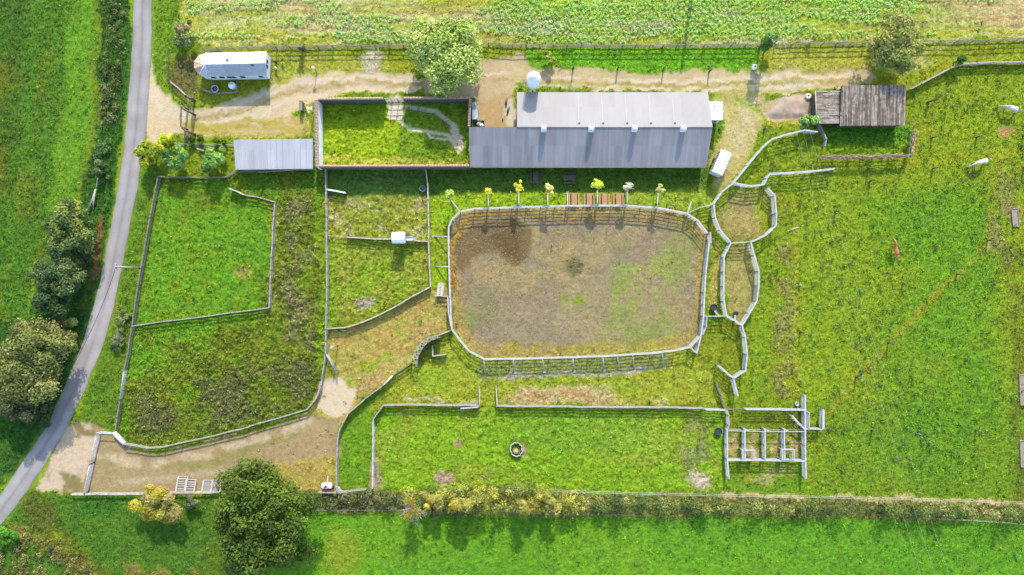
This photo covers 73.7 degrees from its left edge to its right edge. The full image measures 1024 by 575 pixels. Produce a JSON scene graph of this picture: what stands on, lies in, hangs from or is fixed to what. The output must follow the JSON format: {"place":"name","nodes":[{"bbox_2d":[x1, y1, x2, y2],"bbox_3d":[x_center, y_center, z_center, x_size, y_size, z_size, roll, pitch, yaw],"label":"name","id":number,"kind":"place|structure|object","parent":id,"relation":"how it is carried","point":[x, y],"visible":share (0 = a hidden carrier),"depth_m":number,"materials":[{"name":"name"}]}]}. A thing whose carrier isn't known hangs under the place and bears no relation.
{"place":"outdoors","nodes":[
{"label":"outdoors","id":0,"kind":"place"},
{"bbox_2d":[0,0,151,524],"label":"road","id":1,"kind":"structure","parent":0,"point":[29,469],"depth_m":111.94,"materials":[{"name":"asphalt"}]},
{"bbox_2d":[0,0,1023,574],"bbox_3d":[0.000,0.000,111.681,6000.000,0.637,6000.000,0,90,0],"label":"ground","id":2,"kind":"structure","parent":0,"point":[268,110],"depth_m":111.91,"materials":[{"name":"plant"}]},
{"bbox_2d":[0,526,19,547],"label":"lane bush","id":3,"kind":"object","parent":2,"relation":"on","point":[12,535],"visible":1,"depth_m":110.21,"materials":[{"name":"green plant"}]},
{"bbox_2d":[0,387,47,422],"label":"lane tree","id":4,"kind":"object","parent":2,"relation":"on","point":[11,413],"visible":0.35,"depth_m":106.94,"materials":[{"name":"green plant"}]},
{"bbox_2d":[14,400,53,429],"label":"lane bush","id":5,"kind":"object","parent":2,"relation":"on","point":[44,419],"visible":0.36,"depth_m":109.71,"materials":[{"name":"green plant"}]},
{"bbox_2d":[0,313,78,408],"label":"lane tree","id":6,"kind":"object","parent":2,"relation":"on","point":[36,376],"visible":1,"depth_m":105.01,"materials":[{"name":"green plant"}]},
{"bbox_2d":[0,530,92,574],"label":"rough growth","id":7,"kind":"object","parent":2,"relation":"on","point":[41,555],"visible":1,"depth_m":111.52,"materials":[{"name":"green plant"}]},
{"bbox_2d":[31,290,72,320],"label":"round tree","id":8,"kind":"object","parent":2,"relation":"on","point":[43,301],"visible":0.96,"depth_m":107.72,"materials":[{"name":"green plant"}]},
{"bbox_2d":[25,250,85,297],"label":"round tree","id":9,"kind":"object","parent":2,"relation":"on","point":[59,275],"visible":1,"depth_m":106.52,"materials":[{"name":"green plant"}]},
{"bbox_2d":[48,314,78,343],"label":"lane bush","id":10,"kind":"object","parent":2,"relation":"on","point":[72,321],"visible":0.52,"depth_m":109.95,"materials":[{"name":"green plant"}]},
{"bbox_2d":[42,196,97,257],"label":"round tree","id":11,"kind":"object","parent":2,"relation":"on","point":[64,225],"visible":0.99,"depth_m":106.55,"materials":[{"name":"green plant"}]},
{"bbox_2d":[75,245,93,278],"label":"lane bush","id":12,"kind":"object","parent":2,"relation":"on","point":[86,258],"visible":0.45,"depth_m":110.08,"materials":[{"name":"green plant"}]},
{"bbox_2d":[93,159,109,179],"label":"lane bush","id":13,"kind":"object","parent":2,"relation":"on","point":[97,172],"visible":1,"depth_m":110.25,"materials":[{"name":"green plant"}]},
{"bbox_2d":[91,131,112,184],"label":"roadside hedge","id":14,"kind":"object","parent":2,"relation":"on","point":[98,154],"visible":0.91,"depth_m":111.30,"materials":[{"name":"green plant"}]},
{"bbox_2d":[97,0,126,129],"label":"roadside hedge","id":15,"kind":"object","parent":2,"relation":"on","point":[105,71],"visible":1,"depth_m":111.30,"materials":[{"name":"green plant"}]},
{"bbox_2d":[108,328,124,350],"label":"verge shrub","id":16,"kind":"object","parent":2,"relation":"on","point":[112,343],"visible":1,"depth_m":110.94,"materials":[{"name":"green plant"}]},
{"bbox_2d":[114,398,123,431],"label":"wooden fence","id":17,"kind":"object","parent":2,"relation":"on","point":[119,414],"visible":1,"depth_m":111.17,"materials":[{"name":"grey wood"}]},
{"bbox_2d":[115,309,130,327],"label":"verge shrub","id":18,"kind":"object","parent":2,"relation":"on","point":[124,314],"visible":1,"depth_m":110.81,"materials":[{"name":"green plant"}]},
{"bbox_2d":[123,177,160,369],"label":"wooden fence","id":19,"kind":"object","parent":2,"relation":"on","point":[141,272],"visible":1,"depth_m":111.17,"materials":[{"name":"grey wood"}]},
{"bbox_2d":[70,490,221,494],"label":"bottom fence","id":20,"kind":"object","parent":2,"relation":"on","point":[138,493],"visible":0.75,"depth_m":111.06,"materials":[{"name":"grey wood"}]},
{"bbox_2d":[133,139,164,167],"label":"golden tree","id":21,"kind":"object","parent":2,"relation":"on","point":[147,160],"visible":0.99,"depth_m":108.78,"materials":[{"name":"yellow plant"}]},
{"bbox_2d":[128,483,182,524],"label":"yellow bush","id":22,"kind":"object","parent":2,"relation":"on","point":[152,502],"visible":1,"depth_m":108.42,"materials":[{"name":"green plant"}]},
{"bbox_2d":[157,133,172,144],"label":"lime bush","id":23,"kind":"object","parent":2,"relation":"on","point":[162,137],"visible":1,"depth_m":110.19,"materials":[{"name":"yellow plant"}]},
{"bbox_2d":[160,144,188,170],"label":"green tree","id":24,"kind":"object","parent":2,"relation":"on","point":[177,163],"visible":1,"depth_m":108.70,"materials":[{"name":"green plant"}]},
{"bbox_2d":[174,18,191,34],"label":"corner bush","id":25,"kind":"object","parent":2,"relation":"on","point":[185,27],"visible":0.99,"depth_m":110.19,"materials":[{"name":"beige plant"}]},
{"bbox_2d":[172,28,194,48],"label":"corner bush","id":26,"kind":"object","parent":2,"relation":"on","point":[182,39],"visible":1,"depth_m":109.59,"materials":[{"name":"green plant"}]},
{"bbox_2d":[180,95,195,143],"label":"log gateway","id":27,"kind":"object","parent":2,"relation":"on","point":[190,112],"visible":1,"depth_m":109.61,"materials":[{"name":"brown wood"}]},
{"bbox_2d":[184,495,199,509],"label":"oak bush","id":28,"kind":"object","parent":2,"relation":"on","point":[190,503],"visible":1,"depth_m":109.98,"materials":[{"name":"green plant"}]},
{"bbox_2d":[157,170,238,178],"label":"wooden fence","id":29,"kind":"object","parent":2,"relation":"on","point":[231,174],"visible":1,"depth_m":110.77,"materials":[{"name":"grey wood"}]},
{"bbox_2d":[131,307,271,326],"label":"wooden fence","id":30,"kind":"object","parent":2,"relation":"on","point":[199,317],"visible":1,"depth_m":110.75,"materials":[{"name":"grey wood"}]},
{"bbox_2d":[200,145,225,173],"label":"green tree","id":31,"kind":"object","parent":2,"relation":"on","point":[211,159],"visible":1,"depth_m":109.16,"materials":[{"name":"green plant"}]},
{"bbox_2d":[123,169,328,448],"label":"wooden fence","id":32,"kind":"object","parent":2,"relation":"on","point":[326,326],"visible":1,"depth_m":110.78,"materials":[{"name":"grey wood"}]},
{"bbox_2d":[194,51,270,79],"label":"mobile home","id":33,"kind":"object","parent":2,"relation":"on","point":[234,65],"visible":1,"depth_m":108.75,"materials":[{"name":"white metal"}]},
{"bbox_2d":[244,194,276,307],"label":"wooden fence","id":34,"kind":"object","parent":2,"relation":"on","point":[272,254],"visible":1,"depth_m":111.13,"materials":[{"name":"grey wood"}]},
{"bbox_2d":[209,453,322,574],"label":"oak tree","id":35,"kind":"object","parent":2,"relation":"on","point":[249,546],"visible":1,"depth_m":101.83,"materials":[{"name":"green plant"}]},
{"bbox_2d":[234,139,314,170],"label":"lean to","id":36,"kind":"object","parent":2,"relation":"on","point":[268,154],"visible":0.98,"depth_m":109.40,"materials":[{"name":"metal"}]},
{"bbox_2d":[314,99,322,169],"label":"garden wall","id":37,"kind":"structure","parent":2,"relation":"on","point":[318,116],"depth_m":109.47,"materials":[{"name":"stone"}]},
{"bbox_2d":[321,476,333,491],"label":"tanker trailer","id":38,"kind":"object","parent":2,"relation":"on","point":[326,487],"visible":0.99,"depth_m":110.74,"materials":[{"name":"white metal"}]},
{"bbox_2d":[318,488,366,493],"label":"bottom fence","id":39,"kind":"object","parent":2,"relation":"on","point":[344,491],"visible":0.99,"depth_m":111.05,"materials":[{"name":"grey wood"}]},
{"bbox_2d":[318,97,386,104],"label":"garden wall","id":40,"kind":"structure","parent":2,"relation":"on","point":[353,100],"depth_m":109.69,"materials":[{"name":"stone"}]},
{"bbox_2d":[310,487,404,515],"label":"bottom hedge","id":41,"kind":"object","parent":2,"relation":"on","point":[365,497],"visible":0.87,"depth_m":111.22,"materials":[{"name":"green plant"}]},
{"bbox_2d":[336,386,382,490],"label":"wooden fence","id":42,"kind":"object","parent":2,"relation":"on","point":[337,458],"visible":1,"depth_m":110.68,"materials":[{"name":"grey wood"}]},
{"bbox_2d":[372,419,374,488],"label":"wooden fence","id":43,"kind":"object","parent":2,"relation":"on","point":[373,438],"visible":0.99,"depth_m":110.52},
{"bbox_2d":[326,287,430,328],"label":"wooden fence","id":44,"kind":"object","parent":2,"relation":"on","point":[382,312],"visible":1,"depth_m":110.76,"materials":[{"name":"grey wood"}]},
{"bbox_2d":[318,164,469,169],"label":"garden wall","id":45,"kind":"structure","parent":2,"relation":"on","point":[403,167],"depth_m":109.67,"materials":[{"name":"stone"}]},
{"bbox_2d":[391,232,416,243],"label":"raised hut","id":46,"kind":"object","parent":2,"relation":"on","point":[398,237],"visible":0.98,"depth_m":108.43,"materials":[{"name":"white paint"}]},
{"bbox_2d":[398,494,425,525],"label":"bush","id":47,"kind":"object","parent":2,"relation":"on","point":[415,512],"visible":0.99,"depth_m":106.55,"materials":[{"name":"yellow plant"}]},
{"bbox_2d":[373,403,479,419],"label":"wooden fence","id":48,"kind":"object","parent":2,"relation":"on","point":[403,404],"visible":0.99,"depth_m":110.59,"materials":[{"name":"grey wood"}]},
{"bbox_2d":[411,334,441,366],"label":"windbreak","id":49,"kind":"object","parent":2,"relation":"on","point":[418,356],"visible":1,"depth_m":109.64,"materials":[{"name":"grey wood"}]},
{"bbox_2d":[425,169,430,286],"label":"wooden fence","id":50,"kind":"object","parent":2,"relation":"on","point":[428,227],"visible":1,"depth_m":110.76,"materials":[{"name":"grey wood"}]},
{"bbox_2d":[420,491,442,511],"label":"hedge shrub","id":51,"kind":"object","parent":2,"relation":"on","point":[433,500],"visible":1,"depth_m":107.48,"materials":[{"name":"yellow plant"}]},
{"bbox_2d":[404,96,469,103],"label":"garden wall","id":52,"kind":"structure","parent":2,"relation":"on","point":[432,100],"depth_m":109.98,"materials":[{"name":"stone"}]},
{"bbox_2d":[403,13,488,96],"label":"willow tree","id":53,"kind":"object","parent":2,"relation":"on","point":[449,56],"visible":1,"depth_m":105.33,"materials":[{"name":"green plant"}]},
{"bbox_2d":[448,495,472,512],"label":"hedge shrub","id":54,"kind":"object","parent":2,"relation":"on","point":[456,503],"visible":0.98,"depth_m":106.76,"materials":[{"name":"yellow plant"}]},
{"bbox_2d":[201,42,759,50],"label":"field fence","id":55,"kind":"object","parent":2,"relation":"on","point":[405,46],"visible":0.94,"depth_m":111.06,"materials":[{"name":"brown wood"}]},
{"bbox_2d":[317,509,645,515],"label":"wire fence","id":56,"kind":"object","parent":2,"relation":"on","point":[445,512],"visible":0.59,"depth_m":111.23,"materials":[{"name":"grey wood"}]},
{"bbox_2d":[401,476,584,517],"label":"bottom hedge","id":57,"kind":"object","parent":2,"relation":"on","point":[479,500],"visible":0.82,"depth_m":109.12,"materials":[{"name":"green plant"}]},
{"bbox_2d":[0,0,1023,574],"bbox_3d":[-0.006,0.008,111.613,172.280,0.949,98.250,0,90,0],"label":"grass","id":58,"kind":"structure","parent":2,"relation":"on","point":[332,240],"depth_m":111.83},
{"bbox_2d":[0,0,1023,574],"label":"weeds","id":59,"kind":"object","parent":2,"relation":"on","point":[292,298],"visible":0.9,"depth_m":111.74,"materials":[{"name":"green plant"}]},
{"bbox_2d":[1,0,1023,574],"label":"docks","id":60,"kind":"object","parent":2,"relation":"on","point":[771,294],"visible":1,"depth_m":111.58,"materials":[{"name":"green plant"}]},
{"bbox_2d":[513,497,538,517],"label":"hedge shrub","id":61,"kind":"object","parent":2,"relation":"on","point":[533,507],"visible":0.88,"depth_m":107.92,"materials":[{"name":"yellow plant"}]},
{"bbox_2d":[525,71,540,91],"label":"feed silo","id":62,"kind":"object","parent":2,"relation":"on","point":[533,80],"visible":0.97,"depth_m":105.23,"materials":[{"name":"white paint"}]},
{"bbox_2d":[530,172,540,183],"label":"picnic table","id":63,"kind":"object","parent":2,"relation":"on","point":[535,177],"visible":1,"depth_m":111.24,"materials":[{"name":"grey wood"}]},
{"bbox_2d":[543,49,556,66],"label":"track bush","id":64,"kind":"object","parent":2,"relation":"on","point":[547,54],"visible":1,"depth_m":110.08,"materials":[{"name":"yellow plant"}]},
{"bbox_2d":[544,494,561,511],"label":"hedge shrub","id":65,"kind":"object","parent":2,"relation":"on","point":[551,503],"visible":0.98,"depth_m":107.44,"materials":[{"name":"yellow plant"}]},
{"bbox_2d":[564,172,574,183],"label":"picnic table","id":66,"kind":"object","parent":2,"relation":"on","point":[569,177],"visible":1,"depth_m":111.24,"materials":[{"name":"brown wood"}]},
{"bbox_2d":[568,193,579,204],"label":"picnic table","id":67,"kind":"object","parent":2,"relation":"on","point":[574,198],"visible":1,"depth_m":111.24,"materials":[{"name":"brown wood"}]},
{"bbox_2d":[448,205,707,297],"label":"arena fence","id":68,"kind":"object","parent":2,"relation":"on","point":[702,228],"visible":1,"depth_m":109.90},
{"bbox_2d":[457,214,699,353],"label":"straw litter","id":69,"kind":"object","parent":2,"relation":"on","point":[542,274],"visible":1,"depth_m":111.90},
{"bbox_2d":[451,241,709,359],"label":"arena fence","id":70,"kind":"object","parent":2,"relation":"on","point":[695,340],"visible":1,"depth_m":109.90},
{"bbox_2d":[583,193,594,204],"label":"picnic table","id":71,"kind":"object","parent":2,"relation":"on","point":[589,198],"visible":0.94,"depth_m":111.24,"materials":[{"name":"brown wood"}]},
{"bbox_2d":[469,92,712,167],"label":"barn","id":72,"kind":"structure","parent":2,"relation":"on","point":[612,130],"depth_m":108.12,"materials":[{"name":"grey metal"}]},
{"bbox_2d":[185,0,998,43],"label":"crop","id":73,"kind":"object","parent":2,"relation":"on","point":[593,5],"visible":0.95,"depth_m":111.65,"materials":[{"name":"green plant"}]},
{"bbox_2d":[590,179,603,188],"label":"sapling","id":74,"kind":"object","parent":2,"relation":"on","point":[597,183],"visible":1,"depth_m":107.64,"materials":[{"name":"yellow plant"}]},
{"bbox_2d":[496,405,703,408],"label":"wooden fence","id":75,"kind":"object","parent":2,"relation":"on","point":[594,406],"visible":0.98,"depth_m":110.60,"materials":[{"name":"grey wood"}]},
{"bbox_2d":[599,193,609,204],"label":"picnic table","id":76,"kind":"object","parent":2,"relation":"on","point":[604,198],"visible":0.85,"depth_m":111.24,"materials":[{"name":"brown wood"}]},
{"bbox_2d":[613,193,623,204],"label":"picnic table","id":77,"kind":"object","parent":2,"relation":"on","point":[618,198],"visible":0.95,"depth_m":111.24,"materials":[{"name":"brown wood"}]},
{"bbox_2d":[709,101,721,123],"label":"annex","id":78,"kind":"object","parent":2,"relation":"on","point":[716,110],"visible":0.77,"depth_m":108.94,"materials":[{"name":"white paint"}]},
{"bbox_2d":[709,148,731,176],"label":"stock trailer","id":79,"kind":"object","parent":2,"relation":"on","point":[720,161],"visible":1,"depth_m":109.42,"materials":[{"name":"white paint"}]},
{"bbox_2d":[711,204,730,242],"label":"pen fence","id":80,"kind":"object","parent":2,"relation":"on","point":[721,233],"visible":1,"depth_m":110.70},
{"bbox_2d":[724,428,729,478],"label":"pen fence","id":81,"kind":"object","parent":2,"relation":"on","point":[726,451],"visible":1,"depth_m":110.55,"materials":[{"name":"wood"}]},
{"bbox_2d":[720,242,741,325],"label":"pen fence","id":82,"kind":"object","parent":2,"relation":"on","point":[722,283],"visible":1,"depth_m":110.70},
{"bbox_2d":[715,325,747,378],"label":"pen fence","id":83,"kind":"object","parent":2,"relation":"on","point":[745,354],"visible":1,"depth_m":110.31,"materials":[{"name":"wood"}]},
{"bbox_2d":[741,428,745,459],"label":"pen partition","id":84,"kind":"object","parent":2,"relation":"on","point":[743,442],"visible":0.96,"depth_m":110.19,"materials":[{"name":"wood"}]},
{"bbox_2d":[740,448,754,460],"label":"hay rack","id":85,"kind":"object","parent":2,"relation":"on","point":[742,456],"visible":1,"depth_m":110.56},
{"bbox_2d":[740,242,759,325],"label":"pen fence","id":86,"kind":"object","parent":2,"relation":"on","point":[755,297],"visible":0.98,"depth_m":110.31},
{"bbox_2d":[748,188,776,242],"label":"pen fence","id":87,"kind":"object","parent":2,"relation":"on","point":[774,213],"visible":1,"depth_m":110.36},
{"bbox_2d":[761,428,765,459],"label":"pen partition","id":88,"kind":"object","parent":2,"relation":"on","point":[764,444],"visible":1,"depth_m":110.24,"materials":[{"name":"wood"}]},
{"bbox_2d":[505,489,1023,503],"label":"wire fence","id":89,"kind":"object","parent":2,"relation":"on","point":[782,495],"visible":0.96,"depth_m":111.32,"materials":[{"name":"grey wood"}]},
{"bbox_2d":[724,457,804,461],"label":"pen fence","id":90,"kind":"object","parent":2,"relation":"on","point":[769,459],"visible":0.97,"depth_m":110.85,"materials":[{"name":"wood"}]},
{"bbox_2d":[712,129,817,203],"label":"pen fence","id":91,"kind":"object","parent":2,"relation":"on","point":[751,160],"visible":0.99,"depth_m":109.90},
{"bbox_2d":[758,28,778,51],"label":"fence bush","id":92,"kind":"object","parent":2,"relation":"on","point":[766,43],"visible":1,"depth_m":107.43,"materials":[{"name":"green plant"}]},
{"bbox_2d":[742,407,804,410],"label":"pen fence","id":93,"kind":"object","parent":2,"relation":"on","point":[789,409],"visible":1,"depth_m":110.20,"materials":[{"name":"wood"}]},
{"bbox_2d":[733,168,834,187],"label":"pen fence","id":94,"kind":"object","parent":2,"relation":"on","point":[767,176],"visible":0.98,"depth_m":109.90,"materials":[{"name":"wood"}]},
{"bbox_2d":[767,95,809,118],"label":"dirt patch","id":95,"kind":"object","parent":2,"relation":"on","point":[780,109],"visible":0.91,"depth_m":111.77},
{"bbox_2d":[581,493,1023,524],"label":"bottom hedge","id":96,"kind":"object","parent":2,"relation":"on","point":[942,509],"visible":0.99,"depth_m":110.11,"materials":[{"name":"green plant"}]},
{"bbox_2d":[801,394,806,478],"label":"pen fence","id":97,"kind":"object","parent":2,"relation":"on","point":[803,419],"visible":1,"depth_m":110.85,"materials":[{"name":"wood"}]},
{"bbox_2d":[798,114,819,129],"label":"bush","id":98,"kind":"object","parent":2,"relation":"on","point":[804,121],"visible":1,"depth_m":109.75,"materials":[{"name":"green plant"}]},
{"bbox_2d":[818,408,824,428],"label":"pen fence","id":99,"kind":"object","parent":2,"relation":"on","point":[822,418],"visible":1,"depth_m":110.85,"materials":[{"name":"wood"}]},
{"bbox_2d":[810,91,839,124],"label":"timber shed","id":100,"kind":"structure","parent":2,"relation":"on","point":[825,106],"depth_m":109.60,"materials":[{"name":"brown wood"}]},
{"bbox_2d":[817,153,914,159],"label":"brushwood fence","id":101,"kind":"object","parent":2,"relation":"on","point":[877,156],"visible":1,"depth_m":110.15,"materials":[{"name":"wood"}]},
{"bbox_2d":[835,85,905,127],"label":"timber shed","id":102,"kind":"structure","parent":2,"relation":"on","point":[863,106],"depth_m":109.14,"materials":[{"name":"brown wood"}]},
{"bbox_2d":[863,7,926,76],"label":"olive tree","id":103,"kind":"object","parent":2,"relation":"on","point":[898,38],"visible":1,"depth_m":106.03,"materials":[{"name":"green plant"}]},
{"bbox_2d":[774,38,1023,46],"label":"field fence","id":104,"kind":"object","parent":2,"relation":"on","point":[938,41],"visible":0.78,"depth_m":111.06,"materials":[{"name":"grey wood"}]},
{"bbox_2d":[906,128,916,155],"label":"brushwood fence","id":105,"kind":"object","parent":2,"relation":"on","point":[911,148],"visible":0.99,"depth_m":110.22,"materials":[{"name":"wood"}]},
{"bbox_2d":[907,61,1023,90],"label":"wooden fence","id":106,"kind":"object","parent":2,"relation":"on","point":[993,62],"visible":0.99,"depth_m":110.77,"materials":[{"name":"grey wood"}]},
{"bbox_2d":[1011,208,1019,226],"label":"raised bed","id":107,"kind":"object","parent":2,"relation":"on","point":[1015,216],"visible":1,"depth_m":111.72,"materials":[{"name":"grey wood"}]},
{"bbox_2d":[1018,374,1023,404],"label":"raised bed","id":108,"kind":"object","parent":2,"relation":"on","point":[1021,387],"visible":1,"depth_m":111.72,"materials":[{"name":"grey wood"}]},
{"bbox_2d":[1019,440,1023,466],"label":"raised bed","id":109,"kind":"object","parent":2,"relation":"on","point":[1021,448],"visible":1,"depth_m":111.72,"materials":[{"name":"grey wood"}]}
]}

